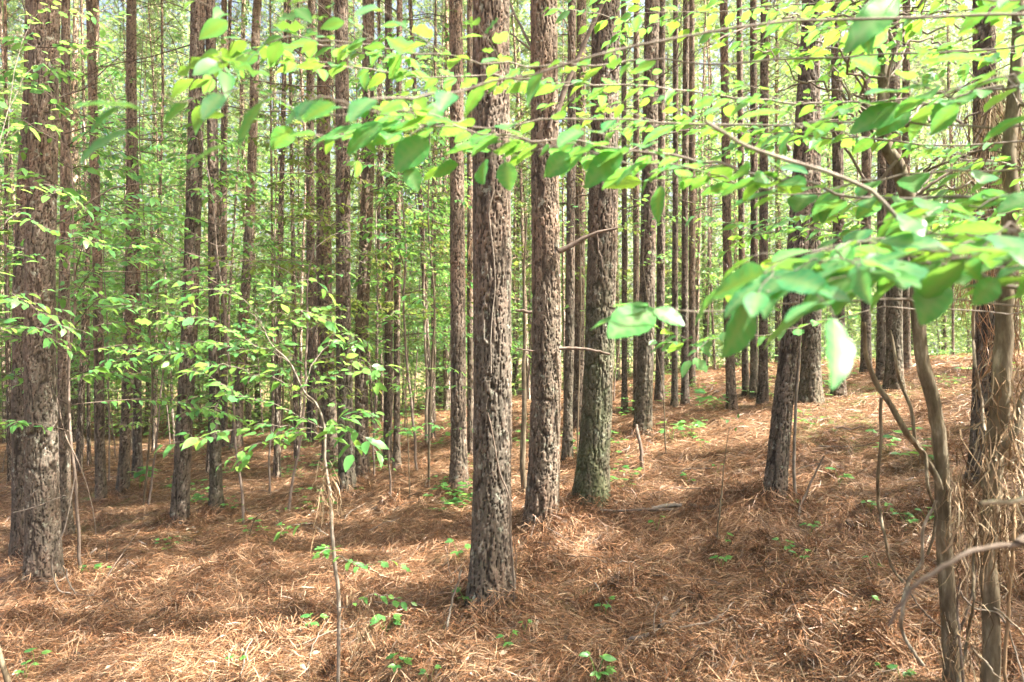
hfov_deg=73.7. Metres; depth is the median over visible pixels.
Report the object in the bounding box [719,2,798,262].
pine tree
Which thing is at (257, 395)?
pine tree
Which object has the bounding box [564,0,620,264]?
pine tree
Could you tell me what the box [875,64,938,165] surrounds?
pine tree
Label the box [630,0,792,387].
pine tree
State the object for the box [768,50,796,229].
pine tree
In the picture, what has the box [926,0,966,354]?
pine tree
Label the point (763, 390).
pine tree
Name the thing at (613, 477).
seedling
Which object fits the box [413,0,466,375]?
pine tree
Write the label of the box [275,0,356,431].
pine tree
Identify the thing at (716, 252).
sapling
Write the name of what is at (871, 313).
sapling
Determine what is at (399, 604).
fallen stick
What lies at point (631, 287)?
pine tree
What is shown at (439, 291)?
sapling
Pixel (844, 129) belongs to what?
pine tree
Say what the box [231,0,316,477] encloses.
pine tree
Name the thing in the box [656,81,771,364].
sapling
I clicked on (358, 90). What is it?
pine tree
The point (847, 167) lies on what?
pine tree
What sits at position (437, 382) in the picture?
pine tree
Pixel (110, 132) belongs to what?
pine tree
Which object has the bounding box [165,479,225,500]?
seedling
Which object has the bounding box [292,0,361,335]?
pine tree
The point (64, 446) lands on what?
pine tree
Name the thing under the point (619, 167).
pine tree
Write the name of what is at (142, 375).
sapling
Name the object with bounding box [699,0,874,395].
pine tree
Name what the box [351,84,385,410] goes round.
pine tree
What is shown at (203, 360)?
sapling
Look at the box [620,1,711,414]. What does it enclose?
pine tree
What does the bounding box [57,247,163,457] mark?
sapling
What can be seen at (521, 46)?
pine tree
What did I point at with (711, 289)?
pine tree
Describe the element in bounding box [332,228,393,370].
sapling
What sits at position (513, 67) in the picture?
pine tree
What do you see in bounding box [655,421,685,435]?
seedling
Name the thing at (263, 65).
pine tree
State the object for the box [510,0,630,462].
pine tree
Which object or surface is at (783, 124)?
pine tree
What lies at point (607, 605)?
seedling
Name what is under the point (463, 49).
pine tree
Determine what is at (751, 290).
beech tree
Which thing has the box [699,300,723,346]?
sapling
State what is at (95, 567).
seedling
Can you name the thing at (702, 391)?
seedling
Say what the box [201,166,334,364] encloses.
sapling
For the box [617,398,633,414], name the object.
seedling
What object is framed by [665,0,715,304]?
pine tree
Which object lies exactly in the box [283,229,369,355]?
sapling
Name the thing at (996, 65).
pine tree
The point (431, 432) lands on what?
seedling
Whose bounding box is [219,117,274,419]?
pine tree
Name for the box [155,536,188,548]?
seedling
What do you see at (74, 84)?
pine tree
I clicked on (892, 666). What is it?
seedling
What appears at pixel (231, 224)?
pine tree
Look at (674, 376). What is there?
pine tree
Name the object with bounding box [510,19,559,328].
pine tree
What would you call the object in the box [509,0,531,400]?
pine tree
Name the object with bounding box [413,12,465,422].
pine tree
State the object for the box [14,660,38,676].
seedling
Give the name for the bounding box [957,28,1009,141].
pine tree
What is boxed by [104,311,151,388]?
sapling
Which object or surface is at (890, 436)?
seedling
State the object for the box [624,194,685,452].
young hardwood
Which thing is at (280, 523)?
seedling
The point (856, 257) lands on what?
sapling
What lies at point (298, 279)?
pine tree
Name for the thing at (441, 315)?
pine tree
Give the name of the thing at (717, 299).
sapling
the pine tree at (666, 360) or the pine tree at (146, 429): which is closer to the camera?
the pine tree at (146, 429)
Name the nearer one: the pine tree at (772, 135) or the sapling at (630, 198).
the sapling at (630, 198)
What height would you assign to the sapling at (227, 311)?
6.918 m
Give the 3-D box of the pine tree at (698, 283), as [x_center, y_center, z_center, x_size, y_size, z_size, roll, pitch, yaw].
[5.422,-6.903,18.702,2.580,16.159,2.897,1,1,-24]
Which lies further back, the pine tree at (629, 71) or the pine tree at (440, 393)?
the pine tree at (440, 393)
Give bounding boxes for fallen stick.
[42,525,142,629]
[66,593,129,622]
[105,529,107,561]
[240,638,254,674]
[259,650,296,681]
[306,619,328,674]
[374,596,428,605]
[446,570,461,631]
[513,534,516,577]
[542,523,573,543]
[600,497,674,511]
[627,632,649,642]
[652,503,681,507]
[653,574,731,585]
[653,601,659,644]
[658,608,679,627]
[675,465,713,475]
[679,601,733,627]
[690,503,716,509]
[769,597,822,630]
[790,456,824,517]
[818,442,874,447]
[836,426,863,428]
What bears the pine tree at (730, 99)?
on the ground
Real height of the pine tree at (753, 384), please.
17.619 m
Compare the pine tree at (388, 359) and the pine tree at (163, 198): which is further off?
the pine tree at (163, 198)
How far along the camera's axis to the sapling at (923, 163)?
21.41 m
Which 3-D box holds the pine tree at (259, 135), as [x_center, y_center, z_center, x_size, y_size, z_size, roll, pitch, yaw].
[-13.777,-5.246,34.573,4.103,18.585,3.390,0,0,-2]
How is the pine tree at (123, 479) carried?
on the ground
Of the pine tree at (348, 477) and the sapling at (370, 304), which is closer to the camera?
the pine tree at (348, 477)
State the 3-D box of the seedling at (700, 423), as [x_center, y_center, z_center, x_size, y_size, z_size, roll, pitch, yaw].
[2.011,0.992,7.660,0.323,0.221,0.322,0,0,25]
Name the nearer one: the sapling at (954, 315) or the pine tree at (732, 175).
the sapling at (954, 315)
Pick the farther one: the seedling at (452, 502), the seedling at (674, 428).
the seedling at (674, 428)
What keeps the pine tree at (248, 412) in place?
on the ground
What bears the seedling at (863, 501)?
on the ground
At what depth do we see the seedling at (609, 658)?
3.01 m
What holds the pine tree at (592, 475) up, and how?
on the ground
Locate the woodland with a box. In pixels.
[0,0,1023,437]
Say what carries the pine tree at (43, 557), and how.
on the ground
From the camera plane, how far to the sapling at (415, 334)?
41.97 m
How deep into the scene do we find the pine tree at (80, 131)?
23.35 m
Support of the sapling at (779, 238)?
on the ground
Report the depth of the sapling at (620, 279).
28.68 m
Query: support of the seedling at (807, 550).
on the ground
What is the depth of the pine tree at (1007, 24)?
24.68 m
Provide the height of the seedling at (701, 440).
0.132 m
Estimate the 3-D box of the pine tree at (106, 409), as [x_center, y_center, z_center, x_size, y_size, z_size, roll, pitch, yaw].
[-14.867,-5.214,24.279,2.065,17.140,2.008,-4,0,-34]
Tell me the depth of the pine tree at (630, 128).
32.20 m
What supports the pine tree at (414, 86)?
on the ground
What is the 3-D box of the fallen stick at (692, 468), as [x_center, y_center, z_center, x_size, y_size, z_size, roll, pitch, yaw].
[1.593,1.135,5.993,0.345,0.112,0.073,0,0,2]
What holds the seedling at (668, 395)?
on the ground
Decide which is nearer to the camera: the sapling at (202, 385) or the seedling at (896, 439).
the seedling at (896, 439)
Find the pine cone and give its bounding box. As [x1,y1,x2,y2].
[843,520,855,529]
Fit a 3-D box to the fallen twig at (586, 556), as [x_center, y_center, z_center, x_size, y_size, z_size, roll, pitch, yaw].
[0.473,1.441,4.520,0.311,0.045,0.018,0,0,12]
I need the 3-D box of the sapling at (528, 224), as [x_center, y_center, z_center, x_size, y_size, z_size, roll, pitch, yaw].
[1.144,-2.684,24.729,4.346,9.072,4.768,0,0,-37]
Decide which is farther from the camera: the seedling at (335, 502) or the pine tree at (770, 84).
the pine tree at (770, 84)
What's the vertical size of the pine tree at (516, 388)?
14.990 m
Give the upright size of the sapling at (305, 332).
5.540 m
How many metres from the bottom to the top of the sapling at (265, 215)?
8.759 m
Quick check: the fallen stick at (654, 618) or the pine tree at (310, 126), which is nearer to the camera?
the fallen stick at (654, 618)
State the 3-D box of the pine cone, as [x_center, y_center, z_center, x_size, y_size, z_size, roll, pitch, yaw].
[2.265,1.235,4.576,0.073,0.073,0.111,0,0,0]
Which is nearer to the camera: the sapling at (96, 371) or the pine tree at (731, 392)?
the sapling at (96, 371)
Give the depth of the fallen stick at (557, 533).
4.86 m
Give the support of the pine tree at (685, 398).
on the ground
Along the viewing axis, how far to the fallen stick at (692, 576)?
4.09 m
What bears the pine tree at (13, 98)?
on the ground
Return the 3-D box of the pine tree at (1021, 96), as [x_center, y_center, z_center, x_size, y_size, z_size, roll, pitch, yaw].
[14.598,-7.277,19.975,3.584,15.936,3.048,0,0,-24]
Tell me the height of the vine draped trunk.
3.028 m
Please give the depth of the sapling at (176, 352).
32.80 m
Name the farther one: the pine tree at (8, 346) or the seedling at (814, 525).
the pine tree at (8, 346)
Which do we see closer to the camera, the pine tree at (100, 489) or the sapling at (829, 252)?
the pine tree at (100, 489)
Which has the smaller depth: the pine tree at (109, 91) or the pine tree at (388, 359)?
the pine tree at (388, 359)
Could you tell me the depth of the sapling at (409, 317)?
23.65 m
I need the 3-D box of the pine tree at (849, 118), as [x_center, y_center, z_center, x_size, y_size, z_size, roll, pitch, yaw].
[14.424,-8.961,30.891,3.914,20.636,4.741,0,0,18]
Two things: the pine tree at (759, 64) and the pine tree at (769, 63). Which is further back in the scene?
the pine tree at (759, 64)
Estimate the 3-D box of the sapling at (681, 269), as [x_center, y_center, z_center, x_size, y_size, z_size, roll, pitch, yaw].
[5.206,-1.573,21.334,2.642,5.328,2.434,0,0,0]
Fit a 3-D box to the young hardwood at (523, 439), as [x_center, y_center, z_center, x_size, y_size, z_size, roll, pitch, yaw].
[-0.037,0.150,6.310,0.326,2.593,0.227,0,0,27]
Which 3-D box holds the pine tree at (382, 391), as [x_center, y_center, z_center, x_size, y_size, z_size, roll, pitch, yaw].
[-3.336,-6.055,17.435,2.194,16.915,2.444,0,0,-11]
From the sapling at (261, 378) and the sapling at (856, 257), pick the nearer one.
the sapling at (261, 378)
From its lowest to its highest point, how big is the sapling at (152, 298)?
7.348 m
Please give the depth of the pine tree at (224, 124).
10.80 m
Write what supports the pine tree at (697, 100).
on the ground
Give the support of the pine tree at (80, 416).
on the ground
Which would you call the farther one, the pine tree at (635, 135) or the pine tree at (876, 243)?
the pine tree at (876, 243)
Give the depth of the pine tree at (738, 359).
29.60 m
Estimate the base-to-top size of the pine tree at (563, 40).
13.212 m
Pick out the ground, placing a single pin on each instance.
(948, 409)
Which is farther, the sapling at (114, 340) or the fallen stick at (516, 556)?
the sapling at (114, 340)
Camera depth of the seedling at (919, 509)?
4.53 m
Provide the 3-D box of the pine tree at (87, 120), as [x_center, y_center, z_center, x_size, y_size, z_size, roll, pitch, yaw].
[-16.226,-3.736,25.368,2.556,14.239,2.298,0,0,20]
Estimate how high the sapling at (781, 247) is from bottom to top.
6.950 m
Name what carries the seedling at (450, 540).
on the ground
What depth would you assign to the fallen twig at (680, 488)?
5.44 m
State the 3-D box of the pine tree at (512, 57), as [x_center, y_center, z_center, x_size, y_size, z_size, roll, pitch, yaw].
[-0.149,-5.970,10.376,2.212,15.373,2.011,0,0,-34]
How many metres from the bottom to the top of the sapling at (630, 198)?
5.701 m
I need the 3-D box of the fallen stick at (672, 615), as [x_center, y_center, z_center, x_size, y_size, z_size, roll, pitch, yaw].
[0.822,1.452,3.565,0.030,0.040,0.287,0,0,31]
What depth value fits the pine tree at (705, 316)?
22.08 m
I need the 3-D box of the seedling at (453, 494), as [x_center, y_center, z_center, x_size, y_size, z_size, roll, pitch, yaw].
[-0.501,1.383,6.191,0.501,0.184,0.384,0,0,-13]
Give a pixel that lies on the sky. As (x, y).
(104, 1)
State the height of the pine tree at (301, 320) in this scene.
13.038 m
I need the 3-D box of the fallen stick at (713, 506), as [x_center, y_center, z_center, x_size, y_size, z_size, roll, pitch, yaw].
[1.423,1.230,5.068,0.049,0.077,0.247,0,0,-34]
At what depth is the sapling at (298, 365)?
19.25 m
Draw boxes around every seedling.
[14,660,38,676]
[24,648,51,665]
[77,564,101,571]
[126,466,161,487]
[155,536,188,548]
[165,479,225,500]
[193,496,206,504]
[222,459,250,472]
[225,654,246,669]
[235,517,268,535]
[276,522,292,534]
[281,455,315,466]
[292,487,336,508]
[300,613,327,626]
[309,455,357,476]
[354,442,401,461]
[370,614,401,631]
[385,652,411,680]
[416,429,447,443]
[419,664,440,678]
[422,484,472,510]
[429,484,471,506]
[441,480,472,500]
[444,538,470,559]
[452,587,471,599]
[496,630,518,647]
[579,651,616,681]
[594,596,614,612]
[610,438,631,459]
[610,463,636,485]
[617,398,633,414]
[622,465,642,481]
[655,390,681,400]
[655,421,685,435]
[677,420,705,438]
[678,377,716,388]
[692,436,710,447]
[694,389,728,407]
[709,555,732,569]
[772,537,794,549]
[788,549,809,562]
[792,409,825,423]
[799,521,820,532]
[825,467,854,481]
[861,500,875,511]
[865,427,933,459]
[869,502,894,514]
[876,437,900,453]
[886,664,915,678]
[892,512,918,530]
[915,507,933,521]
[948,367,971,381]
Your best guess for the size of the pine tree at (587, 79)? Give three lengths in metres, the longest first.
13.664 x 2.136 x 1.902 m
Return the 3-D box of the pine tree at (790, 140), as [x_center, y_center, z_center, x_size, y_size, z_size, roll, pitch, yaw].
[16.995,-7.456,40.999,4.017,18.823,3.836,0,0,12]
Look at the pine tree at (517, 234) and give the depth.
24.84 m
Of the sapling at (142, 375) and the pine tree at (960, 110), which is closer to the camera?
the sapling at (142, 375)
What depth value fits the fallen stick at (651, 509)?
5.24 m
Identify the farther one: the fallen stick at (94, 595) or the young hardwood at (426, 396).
the young hardwood at (426, 396)
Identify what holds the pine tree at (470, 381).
on the ground
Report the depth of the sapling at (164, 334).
8.79 m
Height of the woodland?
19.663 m
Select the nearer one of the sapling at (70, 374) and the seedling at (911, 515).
the seedling at (911, 515)
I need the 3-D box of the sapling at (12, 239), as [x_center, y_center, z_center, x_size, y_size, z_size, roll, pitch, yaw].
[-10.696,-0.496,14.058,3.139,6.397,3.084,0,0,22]
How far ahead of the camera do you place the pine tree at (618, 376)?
20.83 m
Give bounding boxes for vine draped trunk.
[931,0,1023,681]
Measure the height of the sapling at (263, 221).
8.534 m
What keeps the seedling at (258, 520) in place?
on the ground
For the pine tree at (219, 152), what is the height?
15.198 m
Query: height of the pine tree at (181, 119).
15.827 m
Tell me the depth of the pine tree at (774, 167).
29.53 m
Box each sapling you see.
[0,1,247,566]
[0,71,156,396]
[0,94,77,365]
[0,184,78,366]
[0,203,56,424]
[0,288,11,400]
[0,292,106,399]
[0,307,93,409]
[0,338,11,471]
[2,40,231,448]
[9,111,203,481]
[56,250,143,399]
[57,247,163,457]
[57,252,167,436]
[70,344,113,452]
[71,212,166,436]
[80,222,177,370]
[80,260,171,389]
[81,223,144,410]
[85,95,333,525]
[89,256,243,504]
[90,140,235,444]
[91,121,266,394]
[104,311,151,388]
[113,317,166,397]
[117,274,179,382]
[141,246,179,422]
[142,272,179,386]
[153,61,393,495]
[158,259,228,380]
[162,130,305,434]
[171,285,255,394]
[172,309,228,387]
[176,249,261,367]
[195,328,231,433]
[201,155,399,512]
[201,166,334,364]
[219,279,265,376]
[220,179,315,409]
[229,281,284,400]
[240,239,303,370]
[244,303,305,395]
[252,253,335,429]
[264,272,304,399]
[264,319,305,427]
[266,327,305,411]
[271,80,472,478]
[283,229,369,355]
[287,277,351,417]
[291,199,370,367]
[310,20,530,470]
[332,205,416,355]
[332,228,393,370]
[332,251,393,362]
[333,269,401,378]
[334,103,466,438]
[334,314,383,394]
[335,96,473,429]
[351,80,466,414]
[353,297,423,398]
[369,218,441,390]
[370,137,466,352]
[371,274,421,396]
[393,245,429,379]
[400,116,528,420]
[400,263,430,395]
[400,283,442,406]
[402,198,466,408]
[436,254,520,368]
[446,42,640,395]
[511,157,585,335]
[561,99,700,400]
[585,220,632,340]
[620,139,717,325]
[639,209,718,326]
[655,212,718,334]
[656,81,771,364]
[678,242,723,331]
[680,178,758,323]
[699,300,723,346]
[716,208,774,327]
[745,134,832,307]
[758,206,789,318]
[785,172,860,359]
[821,131,876,335]
[822,177,876,338]
[823,217,875,336]
[845,160,914,355]
[849,284,876,355]
[910,154,969,352]
[927,212,970,341]
[929,142,971,354]
[929,224,961,342]
[935,214,969,321]
[941,154,1023,306]
[954,129,1023,297]
[964,216,1022,346]
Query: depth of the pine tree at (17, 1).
14.99 m
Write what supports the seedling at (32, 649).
on the ground
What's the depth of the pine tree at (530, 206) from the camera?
27.19 m
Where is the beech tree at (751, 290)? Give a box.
[71,0,1023,627]
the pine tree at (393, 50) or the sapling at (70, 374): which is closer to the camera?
the sapling at (70, 374)
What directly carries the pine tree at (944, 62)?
on the ground
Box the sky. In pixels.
[0,0,1023,358]
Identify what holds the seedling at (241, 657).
on the ground
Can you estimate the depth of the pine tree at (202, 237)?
30.00 m
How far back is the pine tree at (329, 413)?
10.17 m
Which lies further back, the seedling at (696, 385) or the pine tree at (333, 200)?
the pine tree at (333, 200)
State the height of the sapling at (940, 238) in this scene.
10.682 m
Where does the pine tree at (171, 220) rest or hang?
on the ground
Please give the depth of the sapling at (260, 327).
24.65 m
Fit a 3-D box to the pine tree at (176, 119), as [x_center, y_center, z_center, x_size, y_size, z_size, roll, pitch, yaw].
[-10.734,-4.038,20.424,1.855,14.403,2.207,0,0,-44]
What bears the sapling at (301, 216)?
on the ground
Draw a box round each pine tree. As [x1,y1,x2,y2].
[0,0,24,327]
[0,0,24,442]
[0,0,24,481]
[0,0,56,314]
[0,0,76,536]
[0,0,77,311]
[0,0,88,331]
[0,0,115,506]
[0,2,79,255]
[0,12,22,314]
[0,83,21,298]
[3,0,172,441]
[6,0,198,565]
[7,0,222,530]
[7,15,24,131]
[9,0,107,376]
[13,0,263,593]
[56,0,125,473]
[56,8,124,387]
[57,0,334,516]
[58,0,145,464]
[58,0,158,433]
[58,2,116,324]
[58,8,87,316]
[59,57,119,180]
[60,1,112,426]
[70,66,123,291]
[71,16,124,273]
[73,0,230,496]
[75,0,157,449]
[93,0,412,496]
[99,8,174,413]
[100,0,160,399]
[101,169,121,412]
[104,0,205,475]
[111,0,186,353]
[112,1,187,420]
[115,0,189,442]
[119,5,169,256]
[120,0,189,434]
[121,0,188,357]
[123,0,188,451]
[138,0,203,422]
[139,0,236,322]
[139,1,189,424]
[141,85,183,409]
[153,201,176,411]
[158,112,183,405]
[159,0,313,449]
[163,76,220,327]
[166,97,220,419]
[169,38,246,332]
[170,0,262,447]
[174,1,239,407]
[178,0,265,473]
[178,141,228,406]
[185,0,262,297]
[199,0,289,433]
[200,0,272,386]
[207,163,242,409]
[219,62,272,414]
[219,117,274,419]
[220,0,440,478]
[222,0,420,464]
[228,0,316,457]
[228,26,287,421]
[228,69,277,411]
[231,0,304,351]
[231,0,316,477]
[233,130,273,410]
[245,0,306,418]
[249,0,291,431]
[261,0,352,429]
[266,0,334,355]
[273,81,315,407]
[274,0,361,338]
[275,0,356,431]
[286,120,333,327]
[287,0,359,442]
[289,0,510,470]
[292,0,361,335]
[292,10,353,300]
[296,0,382,438]
[297,6,356,337]
[315,4,373,292]
[315,153,359,402]
[330,0,357,431]
[331,0,374,413]
[331,0,383,426]
[332,0,393,324]
[348,0,414,435]
[350,0,385,421]
[350,159,384,404]
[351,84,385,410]
[352,0,419,320]
[359,0,414,356]
[361,0,590,457]
[371,0,466,464]
[373,0,466,410]
[374,0,434,412]
[375,80,423,344]
[380,0,465,440]
[401,200,419,385]
[402,0,466,329]
[404,0,449,409]
[410,40,443,403]
[411,4,448,403]
[412,1,466,364]
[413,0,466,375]
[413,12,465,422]
[429,154,443,399]
[433,2,472,217]
[440,0,466,265]
[448,0,469,497]
[463,0,519,614]
[463,6,524,384]
[464,0,590,428]
[465,8,530,254]
[509,0,530,395]
[509,0,531,349]
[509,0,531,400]
[509,0,617,534]
[509,1,565,387]
[509,2,566,391]
[509,37,529,128]
[510,0,564,299]
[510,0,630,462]
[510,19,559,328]
[510,56,526,342]
[510,77,530,352]
[513,0,719,438]
[519,2,659,414]
[520,0,589,248]
[529,0,590,396]
[557,0,591,298]
[558,0,691,400]
[558,2,620,344]
[558,7,591,320]
[558,18,621,319]
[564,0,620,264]
[570,0,719,510]
[585,0,667,380]
[613,93,640,374]
[618,0,772,406]
[618,0,794,409]
[618,0,795,405]
[618,4,643,372]
[618,54,642,296]
[619,22,643,286]
[619,43,643,288]
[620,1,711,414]
[628,21,681,300]
[629,0,714,369]
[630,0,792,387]
[632,0,713,370]
[640,0,719,365]
[641,0,735,274]
[641,10,682,295]
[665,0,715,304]
[665,64,736,358]
[667,0,733,336]
[669,5,719,295]
[671,0,758,365]
[679,12,722,369]
[681,0,794,411]
[688,0,737,368]
[694,0,971,398]
[698,0,933,405]
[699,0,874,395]
[702,154,720,365]
[705,0,758,365]
[706,0,782,363]
[707,111,745,326]
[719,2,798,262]
[719,38,758,230]
[729,0,880,399]
[729,38,785,334]
[742,0,794,256]
[742,0,800,306]
[742,0,831,362]
[743,33,794,360]
[745,47,796,315]
[762,0,1009,507]
[768,0,846,249]
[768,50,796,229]
[769,72,794,201]
[773,2,921,382]
[779,0,825,237]
[781,3,951,391]
[783,0,860,317]
[784,0,801,362]
[794,0,875,316]
[820,71,853,318]
[821,0,929,374]
[821,2,852,307]
[821,115,860,327]
[823,0,876,225]
[829,0,874,299]
[843,111,860,337]
[844,72,876,348]
[847,6,901,305]
[847,82,876,357]
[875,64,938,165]
[899,0,1004,489]
[900,0,972,349]
[900,2,951,328]
[900,21,940,216]
[901,0,959,354]
[902,0,932,369]
[911,0,971,353]
[913,4,971,346]
[914,100,948,325]
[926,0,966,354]
[939,34,972,352]
[942,1,1022,177]
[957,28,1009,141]
[998,20,1023,230]
[999,17,1023,349]
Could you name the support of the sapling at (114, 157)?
on the ground
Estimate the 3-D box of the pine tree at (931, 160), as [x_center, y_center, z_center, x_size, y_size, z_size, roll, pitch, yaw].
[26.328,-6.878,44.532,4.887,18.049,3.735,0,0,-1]
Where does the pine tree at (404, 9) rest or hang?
on the ground
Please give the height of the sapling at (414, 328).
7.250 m
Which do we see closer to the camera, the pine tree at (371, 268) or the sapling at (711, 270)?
the sapling at (711, 270)
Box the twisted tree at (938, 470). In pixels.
[717,0,1023,681]
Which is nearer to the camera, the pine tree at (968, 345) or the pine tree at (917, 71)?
the pine tree at (917, 71)
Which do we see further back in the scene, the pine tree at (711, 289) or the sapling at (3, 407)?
the pine tree at (711, 289)
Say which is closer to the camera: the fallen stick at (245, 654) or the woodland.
the fallen stick at (245, 654)
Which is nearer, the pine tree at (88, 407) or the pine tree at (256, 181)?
the pine tree at (88, 407)
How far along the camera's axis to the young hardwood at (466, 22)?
6.96 m
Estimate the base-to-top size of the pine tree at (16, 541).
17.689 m
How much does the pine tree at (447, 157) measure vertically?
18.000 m
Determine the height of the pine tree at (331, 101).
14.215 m
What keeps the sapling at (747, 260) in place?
on the ground
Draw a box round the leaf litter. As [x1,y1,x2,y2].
[0,365,1022,681]
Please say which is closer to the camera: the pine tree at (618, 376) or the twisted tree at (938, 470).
the twisted tree at (938, 470)
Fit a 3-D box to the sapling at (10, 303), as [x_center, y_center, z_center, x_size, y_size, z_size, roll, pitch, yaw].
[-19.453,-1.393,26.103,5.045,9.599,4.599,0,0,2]
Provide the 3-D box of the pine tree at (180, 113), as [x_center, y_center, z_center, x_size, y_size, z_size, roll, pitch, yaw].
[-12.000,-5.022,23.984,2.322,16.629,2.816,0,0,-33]
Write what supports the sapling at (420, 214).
on the ground
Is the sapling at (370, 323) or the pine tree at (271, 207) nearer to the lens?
the pine tree at (271, 207)
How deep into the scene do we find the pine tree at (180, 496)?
7.01 m
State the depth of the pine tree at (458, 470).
6.54 m
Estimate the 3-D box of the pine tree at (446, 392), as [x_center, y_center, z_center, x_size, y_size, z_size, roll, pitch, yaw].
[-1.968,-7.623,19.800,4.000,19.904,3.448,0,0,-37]
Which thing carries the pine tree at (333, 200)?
on the ground
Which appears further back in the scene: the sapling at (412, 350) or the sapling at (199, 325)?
the sapling at (199, 325)
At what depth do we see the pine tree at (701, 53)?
27.79 m
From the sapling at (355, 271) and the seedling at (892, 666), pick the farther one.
the sapling at (355, 271)
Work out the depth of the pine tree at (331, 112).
27.96 m
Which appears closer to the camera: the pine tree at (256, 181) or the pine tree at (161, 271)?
the pine tree at (256, 181)
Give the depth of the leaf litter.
3.99 m
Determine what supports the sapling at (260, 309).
on the ground
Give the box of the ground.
[0,351,1023,681]
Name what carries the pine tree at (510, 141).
on the ground
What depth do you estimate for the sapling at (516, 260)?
9.26 m
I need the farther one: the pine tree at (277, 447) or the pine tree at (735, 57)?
the pine tree at (735, 57)
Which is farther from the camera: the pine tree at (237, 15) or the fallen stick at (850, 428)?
the pine tree at (237, 15)
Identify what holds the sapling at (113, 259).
on the ground
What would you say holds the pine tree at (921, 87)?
on the ground
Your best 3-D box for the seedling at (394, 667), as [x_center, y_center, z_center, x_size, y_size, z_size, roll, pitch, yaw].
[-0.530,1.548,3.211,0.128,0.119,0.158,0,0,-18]
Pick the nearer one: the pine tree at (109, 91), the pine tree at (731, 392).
the pine tree at (731, 392)
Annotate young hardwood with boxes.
[0,0,152,681]
[71,21,228,503]
[105,272,416,681]
[219,12,359,448]
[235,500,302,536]
[366,306,524,497]
[372,10,472,487]
[372,380,395,500]
[402,217,428,444]
[511,217,527,491]
[527,163,626,463]
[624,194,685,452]
[716,414,741,537]
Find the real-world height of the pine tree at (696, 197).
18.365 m
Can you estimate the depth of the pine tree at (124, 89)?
27.77 m
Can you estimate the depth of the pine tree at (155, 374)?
15.48 m
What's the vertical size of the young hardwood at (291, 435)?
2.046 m
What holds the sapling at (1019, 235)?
on the ground
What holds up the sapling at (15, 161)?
on the ground
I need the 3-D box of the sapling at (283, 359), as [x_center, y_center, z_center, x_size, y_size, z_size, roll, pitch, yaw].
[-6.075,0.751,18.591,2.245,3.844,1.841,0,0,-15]
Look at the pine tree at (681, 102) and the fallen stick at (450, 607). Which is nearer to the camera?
the fallen stick at (450, 607)
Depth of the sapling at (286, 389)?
17.97 m
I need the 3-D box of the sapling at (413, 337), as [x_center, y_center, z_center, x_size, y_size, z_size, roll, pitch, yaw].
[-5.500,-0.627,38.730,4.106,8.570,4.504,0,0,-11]
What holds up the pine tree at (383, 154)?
on the ground
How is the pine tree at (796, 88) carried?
on the ground
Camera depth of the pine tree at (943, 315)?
24.54 m
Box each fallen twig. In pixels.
[293,621,368,646]
[561,555,604,562]
[652,487,700,493]
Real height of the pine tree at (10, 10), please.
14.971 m
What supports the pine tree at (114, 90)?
on the ground
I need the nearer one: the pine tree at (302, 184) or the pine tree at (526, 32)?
the pine tree at (526, 32)
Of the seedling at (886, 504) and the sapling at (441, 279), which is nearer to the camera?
the seedling at (886, 504)
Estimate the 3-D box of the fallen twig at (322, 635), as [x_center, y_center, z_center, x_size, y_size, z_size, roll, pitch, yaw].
[-1.012,1.648,3.827,0.437,0.092,0.022,0,0,-19]
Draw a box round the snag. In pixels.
[635,424,643,467]
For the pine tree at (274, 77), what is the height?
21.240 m
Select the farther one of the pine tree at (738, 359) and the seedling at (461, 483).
the pine tree at (738, 359)
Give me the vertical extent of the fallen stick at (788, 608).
0.135 m
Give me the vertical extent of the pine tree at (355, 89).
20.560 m
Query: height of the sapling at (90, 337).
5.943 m
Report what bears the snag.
on the ground
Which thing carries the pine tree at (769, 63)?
on the ground
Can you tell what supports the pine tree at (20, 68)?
on the ground
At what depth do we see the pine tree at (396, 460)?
8.26 m
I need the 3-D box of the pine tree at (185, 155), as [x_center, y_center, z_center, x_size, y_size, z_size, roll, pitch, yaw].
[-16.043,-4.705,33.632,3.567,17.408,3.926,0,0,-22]
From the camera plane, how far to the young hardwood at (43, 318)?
3.55 m
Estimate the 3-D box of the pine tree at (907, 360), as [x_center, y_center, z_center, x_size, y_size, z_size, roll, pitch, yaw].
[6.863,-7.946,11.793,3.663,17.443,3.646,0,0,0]
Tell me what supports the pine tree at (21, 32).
on the ground
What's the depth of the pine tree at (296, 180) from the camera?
33.34 m
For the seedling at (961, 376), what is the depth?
8.55 m
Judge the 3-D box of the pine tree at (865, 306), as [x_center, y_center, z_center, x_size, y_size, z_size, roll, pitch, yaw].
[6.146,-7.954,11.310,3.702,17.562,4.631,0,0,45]
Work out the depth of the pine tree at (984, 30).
4.80 m
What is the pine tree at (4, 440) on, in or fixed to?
on the ground
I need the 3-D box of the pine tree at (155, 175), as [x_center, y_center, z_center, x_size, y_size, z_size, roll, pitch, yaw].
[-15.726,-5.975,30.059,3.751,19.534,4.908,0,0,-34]
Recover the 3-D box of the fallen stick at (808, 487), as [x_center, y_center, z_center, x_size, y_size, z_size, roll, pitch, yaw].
[2.057,1.023,4.826,0.345,0.409,0.137,0,0,-36]
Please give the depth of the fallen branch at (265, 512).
5.68 m

